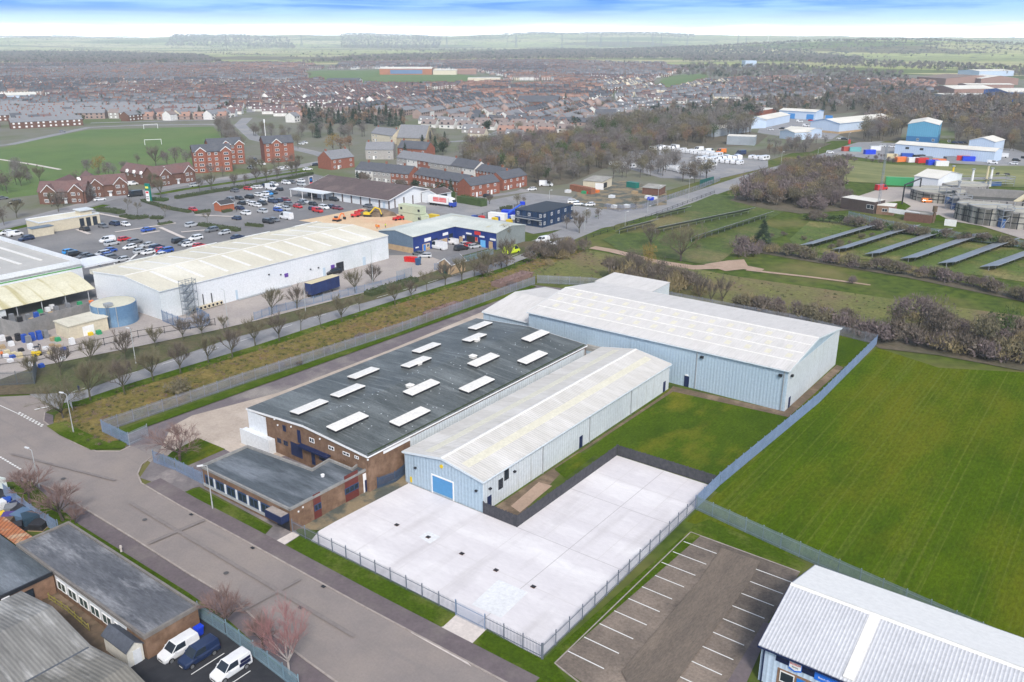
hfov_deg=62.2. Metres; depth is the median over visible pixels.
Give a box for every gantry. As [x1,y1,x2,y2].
[939,185,960,204]
[945,193,972,209]
[961,174,1015,185]
[996,206,1015,228]
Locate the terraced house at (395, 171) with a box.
[390,163,405,183]
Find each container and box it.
[501,209,514,214]
[570,184,595,193]
[626,181,639,187]
[841,146,852,150]
[849,147,861,151]
[863,149,875,153]
[869,146,880,150]
[885,153,897,158]
[885,176,914,185]
[894,156,906,161]
[900,153,913,156]
[906,157,919,162]
[915,157,928,162]
[925,160,939,164]
[934,160,948,165]
[943,156,956,160]
[956,155,962,160]
[962,156,975,160]
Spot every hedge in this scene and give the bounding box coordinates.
[95,206,125,213]
[119,213,148,219]
[140,198,191,212]
[149,215,164,219]
[152,197,168,201]
[157,220,172,225]
[174,172,313,198]
[194,209,210,213]
[198,222,240,231]
[221,209,232,212]
[245,222,263,226]
[364,275,418,296]
[422,300,461,317]
[427,187,455,197]
[456,194,486,206]
[490,270,532,287]
[499,205,511,209]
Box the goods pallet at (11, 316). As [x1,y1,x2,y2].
[8,313,15,321]
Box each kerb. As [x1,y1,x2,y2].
[31,481,337,681]
[43,406,129,450]
[137,457,506,681]
[554,532,799,681]
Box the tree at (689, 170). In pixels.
[684,162,695,177]
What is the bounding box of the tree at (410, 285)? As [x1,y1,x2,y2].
[403,280,417,297]
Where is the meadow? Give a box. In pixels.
[844,160,1023,186]
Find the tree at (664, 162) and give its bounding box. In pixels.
[658,155,669,169]
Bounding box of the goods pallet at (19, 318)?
[17,316,22,321]
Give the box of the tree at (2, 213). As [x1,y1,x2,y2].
[0,205,8,222]
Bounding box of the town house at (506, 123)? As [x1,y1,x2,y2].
[499,121,516,128]
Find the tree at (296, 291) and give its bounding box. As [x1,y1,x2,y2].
[282,282,308,307]
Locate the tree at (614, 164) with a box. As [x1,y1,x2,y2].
[609,159,621,177]
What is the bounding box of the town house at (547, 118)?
[541,115,557,122]
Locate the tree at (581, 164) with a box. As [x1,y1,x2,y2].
[573,158,585,172]
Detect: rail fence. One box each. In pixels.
[0,318,214,364]
[514,191,714,265]
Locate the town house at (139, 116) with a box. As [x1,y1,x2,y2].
[132,109,142,119]
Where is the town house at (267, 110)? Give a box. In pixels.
[262,106,276,113]
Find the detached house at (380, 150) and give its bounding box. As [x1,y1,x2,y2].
[365,140,395,158]
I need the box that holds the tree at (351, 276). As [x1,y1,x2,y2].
[343,268,362,292]
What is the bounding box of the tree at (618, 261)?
[604,254,629,273]
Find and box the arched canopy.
[0,272,94,317]
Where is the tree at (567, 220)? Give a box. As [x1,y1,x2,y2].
[561,214,570,228]
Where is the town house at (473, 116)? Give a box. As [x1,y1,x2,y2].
[470,113,487,120]
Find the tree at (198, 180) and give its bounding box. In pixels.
[195,174,204,189]
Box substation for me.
[438,254,466,274]
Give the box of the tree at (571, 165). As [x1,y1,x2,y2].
[564,158,579,179]
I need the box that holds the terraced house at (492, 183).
[479,174,499,193]
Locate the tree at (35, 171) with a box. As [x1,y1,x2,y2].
[30,165,44,180]
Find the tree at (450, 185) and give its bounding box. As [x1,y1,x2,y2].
[448,178,453,190]
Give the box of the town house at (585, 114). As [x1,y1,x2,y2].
[582,111,594,116]
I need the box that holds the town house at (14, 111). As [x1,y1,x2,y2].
[7,109,18,116]
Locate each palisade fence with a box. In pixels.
[0,355,36,385]
[2,484,57,528]
[100,276,534,431]
[101,419,128,444]
[152,450,203,483]
[161,307,209,329]
[196,601,298,681]
[253,273,404,319]
[291,519,456,614]
[396,267,411,280]
[434,249,490,269]
[474,203,522,217]
[485,614,543,658]
[537,275,877,341]
[541,496,696,658]
[607,177,719,211]
[695,335,877,505]
[696,495,986,624]
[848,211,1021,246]
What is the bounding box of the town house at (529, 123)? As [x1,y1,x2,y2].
[517,121,536,127]
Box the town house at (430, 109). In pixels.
[426,106,433,115]
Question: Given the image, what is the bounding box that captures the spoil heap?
[359,208,396,216]
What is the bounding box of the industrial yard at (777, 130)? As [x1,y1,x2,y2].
[757,115,838,138]
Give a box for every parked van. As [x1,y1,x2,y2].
[6,230,23,236]
[99,235,115,242]
[127,181,138,185]
[127,189,142,196]
[157,628,199,663]
[177,633,220,669]
[209,646,252,681]
[265,183,275,189]
[279,211,293,219]
[312,206,322,212]
[432,240,447,249]
[448,238,458,244]
[502,244,519,253]
[536,235,549,241]
[539,180,552,186]
[694,146,703,150]
[716,148,726,152]
[735,150,745,154]
[874,184,887,189]
[921,198,931,202]
[987,160,997,163]
[1002,153,1008,157]
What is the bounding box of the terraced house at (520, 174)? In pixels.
[508,168,526,187]
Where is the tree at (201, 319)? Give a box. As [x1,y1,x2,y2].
[187,312,210,335]
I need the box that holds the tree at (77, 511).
[62,505,89,523]
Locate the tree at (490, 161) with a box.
[486,153,498,164]
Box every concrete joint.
[351,497,442,553]
[361,509,585,610]
[387,513,481,576]
[407,482,625,571]
[430,530,521,597]
[481,471,663,620]
[544,463,639,536]
[545,507,650,547]
[573,489,673,525]
[598,479,688,558]
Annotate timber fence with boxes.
[483,445,616,526]
[617,444,717,483]
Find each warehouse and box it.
[89,221,388,319]
[401,347,671,512]
[526,282,841,410]
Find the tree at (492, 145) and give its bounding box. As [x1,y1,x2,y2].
[487,139,497,151]
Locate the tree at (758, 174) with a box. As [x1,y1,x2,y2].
[750,170,762,178]
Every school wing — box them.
[326,78,362,81]
[433,69,456,74]
[457,69,476,73]
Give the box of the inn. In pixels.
[595,109,616,116]
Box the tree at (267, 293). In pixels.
[261,285,283,313]
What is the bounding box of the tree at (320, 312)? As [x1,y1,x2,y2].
[311,306,323,325]
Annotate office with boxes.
[201,445,366,531]
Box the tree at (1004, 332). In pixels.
[996,328,1012,340]
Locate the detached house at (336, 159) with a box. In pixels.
[317,147,354,169]
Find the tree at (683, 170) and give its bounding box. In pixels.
[679,163,687,181]
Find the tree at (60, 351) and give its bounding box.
[42,344,73,374]
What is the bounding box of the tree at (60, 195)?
[55,189,67,205]
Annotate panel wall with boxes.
[0,318,20,336]
[19,302,89,334]
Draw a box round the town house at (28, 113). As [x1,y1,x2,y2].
[21,111,32,114]
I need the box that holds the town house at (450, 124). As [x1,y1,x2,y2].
[439,119,456,128]
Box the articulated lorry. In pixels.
[428,194,456,207]
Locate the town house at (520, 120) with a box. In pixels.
[511,118,527,123]
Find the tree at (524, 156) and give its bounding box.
[519,148,530,170]
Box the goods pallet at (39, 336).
[35,330,42,339]
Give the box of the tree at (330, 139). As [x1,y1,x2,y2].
[324,133,339,147]
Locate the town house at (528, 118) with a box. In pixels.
[523,115,539,121]
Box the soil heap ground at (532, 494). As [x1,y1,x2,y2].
[511,482,550,511]
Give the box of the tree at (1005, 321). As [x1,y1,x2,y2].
[988,303,1022,335]
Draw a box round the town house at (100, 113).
[94,108,108,118]
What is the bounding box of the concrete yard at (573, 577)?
[311,456,710,656]
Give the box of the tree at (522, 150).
[517,147,531,165]
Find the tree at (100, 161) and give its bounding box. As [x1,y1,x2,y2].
[89,153,104,168]
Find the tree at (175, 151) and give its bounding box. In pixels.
[168,146,181,162]
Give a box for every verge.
[0,204,107,231]
[0,237,562,394]
[11,484,280,667]
[53,250,584,445]
[154,170,306,194]
[185,488,269,533]
[286,535,454,626]
[473,525,708,681]
[692,519,805,573]
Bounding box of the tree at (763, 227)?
[751,219,772,248]
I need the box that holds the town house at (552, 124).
[537,122,555,128]
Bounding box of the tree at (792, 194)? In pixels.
[788,190,800,204]
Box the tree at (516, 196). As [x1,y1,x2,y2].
[513,194,520,205]
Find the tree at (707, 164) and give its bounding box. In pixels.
[700,158,715,177]
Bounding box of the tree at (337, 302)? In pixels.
[331,293,352,321]
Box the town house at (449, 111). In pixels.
[442,108,453,115]
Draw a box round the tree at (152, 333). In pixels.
[144,324,163,345]
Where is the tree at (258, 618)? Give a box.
[241,604,281,650]
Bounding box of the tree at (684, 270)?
[677,262,687,277]
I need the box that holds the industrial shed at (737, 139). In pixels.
[727,134,756,145]
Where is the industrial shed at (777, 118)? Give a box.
[752,112,789,126]
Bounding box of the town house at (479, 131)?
[468,127,488,136]
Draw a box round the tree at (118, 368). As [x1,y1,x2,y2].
[104,352,136,393]
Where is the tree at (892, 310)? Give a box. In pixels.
[885,302,903,320]
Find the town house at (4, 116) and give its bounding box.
[0,110,8,120]
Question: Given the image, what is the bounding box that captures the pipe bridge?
[901,178,921,203]
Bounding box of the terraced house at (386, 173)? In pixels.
[381,164,395,182]
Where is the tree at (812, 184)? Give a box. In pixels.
[802,180,823,190]
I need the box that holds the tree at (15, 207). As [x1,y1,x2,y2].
[4,198,25,217]
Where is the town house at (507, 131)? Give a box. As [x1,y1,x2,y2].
[505,128,524,135]
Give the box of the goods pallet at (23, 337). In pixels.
[20,333,26,342]
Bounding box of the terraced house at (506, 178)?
[494,168,515,190]
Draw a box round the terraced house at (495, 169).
[489,165,502,173]
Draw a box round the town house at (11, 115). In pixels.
[9,112,21,117]
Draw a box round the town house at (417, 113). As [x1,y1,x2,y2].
[412,107,425,118]
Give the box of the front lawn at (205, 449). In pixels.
[168,438,224,464]
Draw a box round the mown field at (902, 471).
[687,347,1023,637]
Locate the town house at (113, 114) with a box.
[108,108,118,118]
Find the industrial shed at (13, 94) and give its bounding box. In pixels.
[0,92,35,97]
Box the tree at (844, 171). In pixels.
[836,165,851,178]
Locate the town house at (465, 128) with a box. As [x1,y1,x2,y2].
[462,123,480,132]
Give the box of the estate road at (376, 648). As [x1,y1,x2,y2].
[0,395,502,681]
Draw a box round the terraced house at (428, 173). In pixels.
[421,168,436,186]
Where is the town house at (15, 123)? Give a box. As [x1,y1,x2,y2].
[8,116,23,128]
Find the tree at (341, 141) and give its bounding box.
[335,134,346,148]
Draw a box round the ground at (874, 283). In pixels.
[0,33,1023,681]
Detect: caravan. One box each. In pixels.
[709,156,718,160]
[714,152,722,155]
[730,158,738,163]
[734,154,741,159]
[736,160,743,164]
[759,155,769,159]
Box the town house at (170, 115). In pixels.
[162,109,177,120]
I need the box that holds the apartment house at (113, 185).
[77,171,128,197]
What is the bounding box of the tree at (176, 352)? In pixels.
[164,340,191,371]
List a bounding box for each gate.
[127,424,148,444]
[377,463,404,487]
[455,599,484,628]
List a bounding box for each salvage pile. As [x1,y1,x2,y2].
[0,498,6,510]
[0,511,13,516]
[2,496,11,502]
[3,502,16,511]
[5,516,14,521]
[9,506,29,520]
[10,503,25,510]
[12,520,22,529]
[20,510,39,526]
[28,518,51,531]
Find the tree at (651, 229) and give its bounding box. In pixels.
[641,223,660,245]
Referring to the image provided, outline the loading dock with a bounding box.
[421,187,451,202]
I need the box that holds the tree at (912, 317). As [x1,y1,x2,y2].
[899,309,924,336]
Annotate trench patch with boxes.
[11,453,115,480]
[129,502,355,636]
[147,519,204,543]
[240,578,301,611]
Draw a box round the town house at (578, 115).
[572,113,584,121]
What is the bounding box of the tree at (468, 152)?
[463,148,474,159]
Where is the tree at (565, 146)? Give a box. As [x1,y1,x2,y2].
[556,140,567,154]
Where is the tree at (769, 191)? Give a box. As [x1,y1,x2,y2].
[766,187,781,199]
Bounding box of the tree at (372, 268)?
[364,262,381,284]
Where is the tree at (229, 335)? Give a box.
[217,322,243,356]
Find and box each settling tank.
[910,185,966,203]
[942,180,988,188]
[954,200,973,220]
[965,201,1014,225]
[999,205,1023,229]
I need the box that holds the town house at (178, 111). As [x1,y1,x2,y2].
[174,108,184,114]
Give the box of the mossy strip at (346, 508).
[300,475,407,529]
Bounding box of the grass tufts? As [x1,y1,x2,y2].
[57,222,1022,444]
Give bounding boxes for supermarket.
[290,175,428,208]
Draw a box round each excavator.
[332,213,345,221]
[363,207,382,216]
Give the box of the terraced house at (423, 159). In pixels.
[417,152,434,168]
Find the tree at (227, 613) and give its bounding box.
[192,581,254,630]
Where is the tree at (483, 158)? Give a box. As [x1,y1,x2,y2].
[480,156,491,164]
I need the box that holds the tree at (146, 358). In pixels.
[130,343,165,380]
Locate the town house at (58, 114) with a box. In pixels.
[51,112,62,115]
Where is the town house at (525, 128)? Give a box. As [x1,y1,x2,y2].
[517,125,536,133]
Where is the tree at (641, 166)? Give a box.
[635,157,647,174]
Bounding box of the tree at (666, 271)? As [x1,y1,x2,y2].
[658,262,673,281]
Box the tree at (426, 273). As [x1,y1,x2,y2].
[419,270,434,288]
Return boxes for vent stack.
[971,168,975,180]
[984,164,990,182]
[989,167,994,186]
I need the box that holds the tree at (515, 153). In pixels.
[514,147,527,162]
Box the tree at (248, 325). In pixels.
[241,316,264,345]
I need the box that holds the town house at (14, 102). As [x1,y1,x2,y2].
[10,100,18,104]
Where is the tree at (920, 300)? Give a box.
[900,291,937,326]
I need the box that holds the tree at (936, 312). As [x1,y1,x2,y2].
[919,290,953,333]
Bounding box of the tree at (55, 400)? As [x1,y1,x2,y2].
[24,371,87,417]
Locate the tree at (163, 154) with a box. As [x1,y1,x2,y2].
[161,152,170,162]
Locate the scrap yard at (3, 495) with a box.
[0,489,42,535]
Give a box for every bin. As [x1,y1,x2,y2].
[193,623,204,635]
[415,257,420,264]
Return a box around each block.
[16,521,199,658]
[190,143,232,172]
[204,137,245,164]
[259,135,294,162]
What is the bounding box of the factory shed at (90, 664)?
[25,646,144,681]
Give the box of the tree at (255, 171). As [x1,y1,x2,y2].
[250,167,260,181]
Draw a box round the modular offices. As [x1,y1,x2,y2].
[515,201,573,227]
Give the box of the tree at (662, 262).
[653,260,663,273]
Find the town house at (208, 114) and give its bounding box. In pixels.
[203,108,217,119]
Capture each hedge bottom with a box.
[726,304,1023,370]
[742,246,1023,301]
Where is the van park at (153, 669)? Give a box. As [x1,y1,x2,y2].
[131,612,297,681]
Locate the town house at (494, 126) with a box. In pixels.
[480,120,497,129]
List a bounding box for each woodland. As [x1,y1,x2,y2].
[0,31,1023,79]
[0,74,1023,320]
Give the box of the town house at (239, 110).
[228,106,243,113]
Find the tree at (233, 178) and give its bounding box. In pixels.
[229,173,237,185]
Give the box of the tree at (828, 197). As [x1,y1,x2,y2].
[825,188,833,205]
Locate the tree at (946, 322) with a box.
[929,302,958,333]
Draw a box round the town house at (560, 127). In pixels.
[556,123,574,132]
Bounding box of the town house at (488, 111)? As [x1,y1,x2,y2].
[481,107,492,116]
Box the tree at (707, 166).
[701,159,715,172]
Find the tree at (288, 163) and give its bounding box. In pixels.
[283,160,296,171]
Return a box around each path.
[0,159,59,169]
[140,458,197,491]
[183,478,299,544]
[590,246,763,269]
[705,259,748,270]
[728,622,768,681]
[747,269,870,284]
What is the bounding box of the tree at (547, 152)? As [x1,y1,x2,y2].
[545,149,552,158]
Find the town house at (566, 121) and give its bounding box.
[559,118,570,123]
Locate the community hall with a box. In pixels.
[517,95,560,104]
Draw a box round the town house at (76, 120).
[69,114,82,125]
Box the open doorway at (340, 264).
[336,261,343,270]
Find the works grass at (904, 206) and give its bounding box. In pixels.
[887,201,909,209]
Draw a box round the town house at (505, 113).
[499,110,511,116]
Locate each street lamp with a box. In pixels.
[24,446,39,487]
[59,392,73,431]
[197,464,212,508]
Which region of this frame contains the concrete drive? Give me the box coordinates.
[411,613,484,665]
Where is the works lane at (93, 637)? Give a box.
[41,592,116,658]
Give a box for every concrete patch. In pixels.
[419,531,439,543]
[471,580,527,617]
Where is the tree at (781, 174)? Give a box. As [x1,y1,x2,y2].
[772,171,789,178]
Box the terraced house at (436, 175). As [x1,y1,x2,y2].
[430,168,445,187]
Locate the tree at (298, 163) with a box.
[288,158,300,174]
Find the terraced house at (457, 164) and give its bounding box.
[450,158,469,172]
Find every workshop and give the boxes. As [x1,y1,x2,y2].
[240,318,587,491]
[757,565,1023,681]
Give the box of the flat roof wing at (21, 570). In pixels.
[0,535,56,600]
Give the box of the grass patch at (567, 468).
[555,453,594,477]
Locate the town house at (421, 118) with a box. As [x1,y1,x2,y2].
[418,115,434,123]
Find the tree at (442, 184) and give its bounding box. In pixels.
[435,182,446,187]
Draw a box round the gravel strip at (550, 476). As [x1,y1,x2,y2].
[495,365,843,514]
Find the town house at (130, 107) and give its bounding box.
[125,105,134,108]
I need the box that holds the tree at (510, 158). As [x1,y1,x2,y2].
[503,153,517,168]
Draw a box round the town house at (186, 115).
[177,111,192,119]
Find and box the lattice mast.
[878,145,887,203]
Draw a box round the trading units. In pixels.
[378,213,524,252]
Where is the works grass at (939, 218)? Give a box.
[935,215,946,221]
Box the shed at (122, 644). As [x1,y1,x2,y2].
[101,623,144,666]
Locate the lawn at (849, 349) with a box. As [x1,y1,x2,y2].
[785,333,868,417]
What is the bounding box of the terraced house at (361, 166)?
[355,160,369,175]
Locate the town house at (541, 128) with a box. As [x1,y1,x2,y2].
[538,126,556,132]
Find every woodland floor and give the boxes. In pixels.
[457,126,767,188]
[730,174,847,213]
[742,142,831,156]
[750,100,866,114]
[840,104,1023,151]
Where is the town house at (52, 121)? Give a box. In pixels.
[45,115,59,126]
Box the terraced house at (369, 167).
[364,162,377,179]
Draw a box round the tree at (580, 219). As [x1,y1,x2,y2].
[572,212,585,232]
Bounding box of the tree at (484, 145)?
[478,141,490,159]
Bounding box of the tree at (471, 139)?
[466,135,476,144]
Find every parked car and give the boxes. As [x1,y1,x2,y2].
[0,229,10,234]
[18,234,34,241]
[62,248,77,253]
[66,250,82,256]
[76,252,90,258]
[79,226,89,231]
[80,253,96,258]
[93,197,105,200]
[95,249,110,254]
[98,223,107,227]
[103,240,119,245]
[103,253,120,258]
[105,247,117,251]
[109,220,120,225]
[116,255,129,262]
[117,236,130,240]
[120,221,130,226]
[122,243,136,249]
[127,238,142,243]
[133,247,144,254]
[139,241,154,247]
[140,227,155,231]
[141,248,155,254]
[149,243,164,248]
[152,251,165,255]
[157,246,173,252]
[171,237,184,243]
[177,239,190,245]
[181,241,195,246]
[185,221,197,227]
[188,206,197,211]
[188,234,202,240]
[189,183,199,186]
[192,242,204,246]
[204,226,218,232]
[218,229,230,234]
[230,188,238,191]
[230,234,244,238]
[231,215,241,219]
[234,205,244,209]
[235,195,243,199]
[240,210,250,214]
[243,186,251,189]
[244,194,254,198]
[248,201,256,206]
[252,203,261,206]
[254,192,262,196]
[257,200,267,205]
[257,208,267,212]
[260,191,268,195]
[260,196,269,200]
[262,218,273,223]
[267,198,277,203]
[270,217,279,221]
[273,207,282,211]
[280,205,290,210]
[281,180,290,183]
[281,197,290,200]
[283,201,293,205]
[293,203,302,208]
[295,200,305,204]
[297,181,305,185]
[308,201,317,205]
[318,204,329,209]
[326,267,341,274]
[329,196,338,201]
[332,205,342,209]
[363,203,372,207]
[412,250,423,254]
[418,252,431,257]
[453,244,468,250]
[468,243,480,248]
[567,199,577,202]
[573,201,583,205]
[585,202,594,205]
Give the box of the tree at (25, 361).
[15,353,38,378]
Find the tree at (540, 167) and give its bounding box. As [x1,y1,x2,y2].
[535,158,547,177]
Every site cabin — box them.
[398,203,425,214]
[399,212,425,221]
[420,213,428,219]
[488,211,507,220]
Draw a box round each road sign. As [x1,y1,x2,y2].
[0,477,7,488]
[68,394,72,409]
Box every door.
[82,324,94,335]
[132,647,142,664]
[277,521,289,530]
[282,276,291,286]
[290,441,302,458]
[311,453,315,464]
[379,251,386,260]
[432,475,452,498]
[487,495,491,505]
[579,435,582,447]
[595,183,603,189]
[684,376,688,386]
[788,113,794,118]
[806,114,813,119]
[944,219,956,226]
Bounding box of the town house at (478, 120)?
[474,117,491,124]
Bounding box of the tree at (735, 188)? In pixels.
[728,183,739,193]
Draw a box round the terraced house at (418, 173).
[414,166,429,185]
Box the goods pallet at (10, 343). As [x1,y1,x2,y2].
[8,340,14,346]
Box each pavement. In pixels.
[32,482,333,681]
[44,412,53,424]
[146,478,538,681]
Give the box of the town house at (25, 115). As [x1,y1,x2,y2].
[15,114,27,117]
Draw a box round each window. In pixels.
[24,588,34,596]
[56,579,66,594]
[67,587,77,602]
[78,595,88,610]
[79,218,84,225]
[86,217,91,225]
[90,604,100,619]
[92,216,97,224]
[101,612,111,624]
[205,475,213,486]
[216,480,224,492]
[227,486,235,497]
[238,491,246,503]
[249,497,258,509]
[261,503,268,512]
[314,502,321,510]
[345,482,358,494]
[498,478,502,489]
[504,468,508,480]
[779,670,794,681]
[866,204,873,208]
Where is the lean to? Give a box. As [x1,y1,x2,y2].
[0,517,31,544]
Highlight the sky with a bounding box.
[0,0,1023,37]
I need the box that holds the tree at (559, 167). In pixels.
[554,160,564,179]
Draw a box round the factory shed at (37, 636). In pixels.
[0,591,90,681]
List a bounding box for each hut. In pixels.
[582,175,611,189]
[642,183,665,194]
[840,195,919,214]
[876,202,896,215]
[904,210,956,226]
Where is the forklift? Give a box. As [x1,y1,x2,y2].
[31,344,46,356]
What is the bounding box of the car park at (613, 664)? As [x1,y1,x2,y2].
[556,536,799,681]
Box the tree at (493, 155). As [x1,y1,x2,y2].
[487,149,498,163]
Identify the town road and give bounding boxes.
[0,124,213,145]
[235,118,321,155]
[414,193,611,215]
[455,188,530,197]
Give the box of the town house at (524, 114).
[515,112,528,118]
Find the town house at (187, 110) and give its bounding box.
[183,107,192,115]
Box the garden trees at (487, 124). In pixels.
[0,58,940,128]
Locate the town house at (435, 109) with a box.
[431,105,438,112]
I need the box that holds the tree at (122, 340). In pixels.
[110,327,135,359]
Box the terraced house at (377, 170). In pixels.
[372,161,387,181]
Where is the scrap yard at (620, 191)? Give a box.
[567,181,666,209]
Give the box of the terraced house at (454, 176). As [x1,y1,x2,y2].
[446,171,463,191]
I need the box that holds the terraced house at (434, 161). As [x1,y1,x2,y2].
[428,155,444,168]
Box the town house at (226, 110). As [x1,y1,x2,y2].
[221,107,230,117]
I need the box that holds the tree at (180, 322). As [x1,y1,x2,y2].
[171,318,191,340]
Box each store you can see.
[0,236,116,285]
[482,287,559,325]
[594,272,669,294]
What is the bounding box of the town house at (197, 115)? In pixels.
[193,112,203,119]
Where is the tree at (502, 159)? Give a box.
[497,148,506,164]
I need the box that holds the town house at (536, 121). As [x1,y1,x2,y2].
[529,118,546,127]
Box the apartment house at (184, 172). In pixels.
[119,162,195,186]
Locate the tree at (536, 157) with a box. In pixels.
[530,155,544,178]
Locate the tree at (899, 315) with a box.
[890,307,907,323]
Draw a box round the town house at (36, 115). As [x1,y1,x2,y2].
[28,113,39,116]
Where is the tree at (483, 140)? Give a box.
[478,136,490,144]
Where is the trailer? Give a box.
[305,274,339,297]
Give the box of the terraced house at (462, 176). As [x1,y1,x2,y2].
[455,174,473,191]
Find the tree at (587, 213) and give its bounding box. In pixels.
[582,210,590,219]
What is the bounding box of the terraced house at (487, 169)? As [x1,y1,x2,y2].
[482,165,494,174]
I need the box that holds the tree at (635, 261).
[619,251,648,274]
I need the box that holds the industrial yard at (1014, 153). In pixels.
[834,142,1023,165]
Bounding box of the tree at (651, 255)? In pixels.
[639,242,656,263]
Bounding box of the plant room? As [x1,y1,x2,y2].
[53,312,108,338]
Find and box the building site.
[299,208,412,231]
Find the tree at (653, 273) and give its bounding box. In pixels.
[646,265,658,278]
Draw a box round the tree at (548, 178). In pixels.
[546,176,552,186]
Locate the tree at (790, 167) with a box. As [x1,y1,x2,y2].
[785,164,798,176]
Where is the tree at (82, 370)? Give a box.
[70,357,109,399]
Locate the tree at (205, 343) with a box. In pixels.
[196,334,219,362]
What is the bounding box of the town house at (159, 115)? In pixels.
[157,112,163,119]
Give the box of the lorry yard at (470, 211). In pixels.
[419,195,596,233]
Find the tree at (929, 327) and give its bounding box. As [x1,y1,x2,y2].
[923,315,941,331]
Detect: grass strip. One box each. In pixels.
[47,420,127,449]
[59,245,556,408]
[115,285,536,434]
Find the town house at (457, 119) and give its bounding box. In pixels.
[454,116,469,122]
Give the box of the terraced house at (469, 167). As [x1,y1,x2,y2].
[462,159,483,176]
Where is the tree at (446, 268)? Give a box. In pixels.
[436,260,454,284]
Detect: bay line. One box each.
[191,653,223,674]
[568,651,603,668]
[584,637,618,653]
[600,623,632,638]
[691,661,721,674]
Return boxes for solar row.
[617,219,656,233]
[653,206,689,216]
[655,207,754,232]
[691,211,772,241]
[801,224,874,244]
[834,225,918,249]
[865,228,952,256]
[900,233,979,261]
[939,238,1018,266]
[980,251,1023,270]
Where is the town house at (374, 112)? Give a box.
[369,104,381,114]
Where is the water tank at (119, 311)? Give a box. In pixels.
[89,296,138,327]
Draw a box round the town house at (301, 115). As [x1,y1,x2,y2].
[288,111,303,118]
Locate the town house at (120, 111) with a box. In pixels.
[118,108,128,118]
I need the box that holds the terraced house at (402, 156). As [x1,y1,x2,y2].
[396,150,412,164]
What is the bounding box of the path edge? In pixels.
[277,532,298,543]
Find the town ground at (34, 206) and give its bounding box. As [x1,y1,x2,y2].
[0,64,1023,222]
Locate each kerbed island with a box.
[100,213,126,218]
[115,223,173,231]
[158,227,185,237]
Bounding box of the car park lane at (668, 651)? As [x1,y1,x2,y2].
[622,548,759,681]
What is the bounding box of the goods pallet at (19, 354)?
[16,352,22,357]
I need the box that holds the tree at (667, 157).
[660,152,672,170]
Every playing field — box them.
[0,126,220,197]
[306,70,475,82]
[659,74,707,86]
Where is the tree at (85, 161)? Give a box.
[81,159,91,169]
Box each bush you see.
[162,375,195,393]
[354,332,366,337]
[358,172,369,177]
[392,178,407,184]
[473,262,493,276]
[489,250,514,268]
[521,250,536,259]
[524,244,538,253]
[532,238,557,252]
[538,246,555,258]
[544,258,554,265]
[554,249,569,257]
[555,249,570,257]
[562,243,577,249]
[562,246,574,254]
[567,237,577,246]
[576,237,591,249]
[600,256,628,272]
[609,259,646,277]
[622,265,645,276]
[644,263,667,277]
[650,273,667,281]
[664,264,681,276]
[666,270,690,292]
[675,275,691,289]
[683,268,710,286]
[690,282,708,295]
[727,292,754,306]
[729,232,750,246]
[730,180,755,199]
[731,292,751,307]
[732,243,748,256]
[733,290,757,308]
[737,170,756,186]
[742,180,775,201]
[745,243,763,255]
[745,299,768,310]
[747,234,762,246]
[748,166,774,176]
[749,294,777,310]
[754,239,768,249]
[763,245,784,252]
[763,302,789,314]
[764,241,779,251]
[767,167,796,176]
[767,192,786,204]
[769,296,785,305]
[770,177,789,194]
[780,242,798,254]
[780,242,801,252]
[782,184,803,199]
[786,305,808,318]
[788,300,803,309]
[788,300,820,319]
[791,181,807,200]
[795,243,808,254]
[796,197,810,208]
[797,244,820,257]
[799,249,811,257]
[801,177,814,186]
[803,306,831,323]
[806,208,825,219]
[807,249,818,258]
[809,176,836,186]
[810,192,828,206]
[811,153,824,163]
[812,301,833,313]
[815,199,828,208]
[815,303,838,320]
[816,155,839,164]
[816,212,829,219]
[819,250,836,261]
[822,172,848,185]
[822,310,843,326]
[825,253,839,263]
[826,190,842,204]
[826,214,836,222]
[828,160,848,174]
[829,253,847,264]
[829,309,854,326]
[831,186,848,196]
[834,214,844,223]
[839,158,854,172]
[840,305,860,319]
[842,251,862,265]
[843,188,856,196]
[843,214,853,224]
[843,315,860,329]
[845,258,859,267]
[847,316,880,335]
[848,274,857,283]
[849,216,860,226]
[854,216,870,226]
[859,260,873,268]
[862,319,895,341]
[867,256,891,268]
[868,219,886,229]
[870,219,886,229]
[873,256,893,268]
[876,317,912,340]
[879,328,902,341]
[884,265,897,271]
[888,259,908,272]
[891,259,912,272]
[892,221,911,232]
[902,324,932,344]
[902,327,925,345]
[903,266,918,274]
[904,223,918,234]
[913,265,931,276]
[914,226,932,235]
[914,268,933,277]
[924,328,955,344]
[925,264,948,278]
[925,333,966,353]
[927,331,960,349]
[931,230,941,238]
[934,266,955,282]
[939,227,955,237]
[955,271,964,282]
[955,329,987,353]
[957,232,973,241]
[959,334,989,349]
[962,274,980,284]
[965,276,981,286]
[965,337,999,359]
[974,231,992,242]
[975,274,994,284]
[978,278,1001,291]
[978,342,1010,362]
[981,278,1001,291]
[986,335,1023,363]
[987,280,1009,292]
[989,234,1000,242]
[989,334,1023,358]
[990,335,1006,345]
[994,234,1014,243]
[999,234,1017,246]
[1002,285,1019,296]
[1005,312,1023,330]
[1008,328,1023,338]
[1009,284,1023,298]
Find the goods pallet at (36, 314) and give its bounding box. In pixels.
[33,311,38,317]
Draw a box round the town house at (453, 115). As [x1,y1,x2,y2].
[450,113,466,118]
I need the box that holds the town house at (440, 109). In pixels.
[434,105,442,112]
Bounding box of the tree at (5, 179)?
[0,170,13,192]
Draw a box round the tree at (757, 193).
[750,187,763,202]
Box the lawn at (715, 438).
[586,388,819,492]
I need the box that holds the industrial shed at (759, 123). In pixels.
[751,119,766,128]
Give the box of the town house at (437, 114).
[434,112,448,116]
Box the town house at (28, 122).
[21,116,35,128]

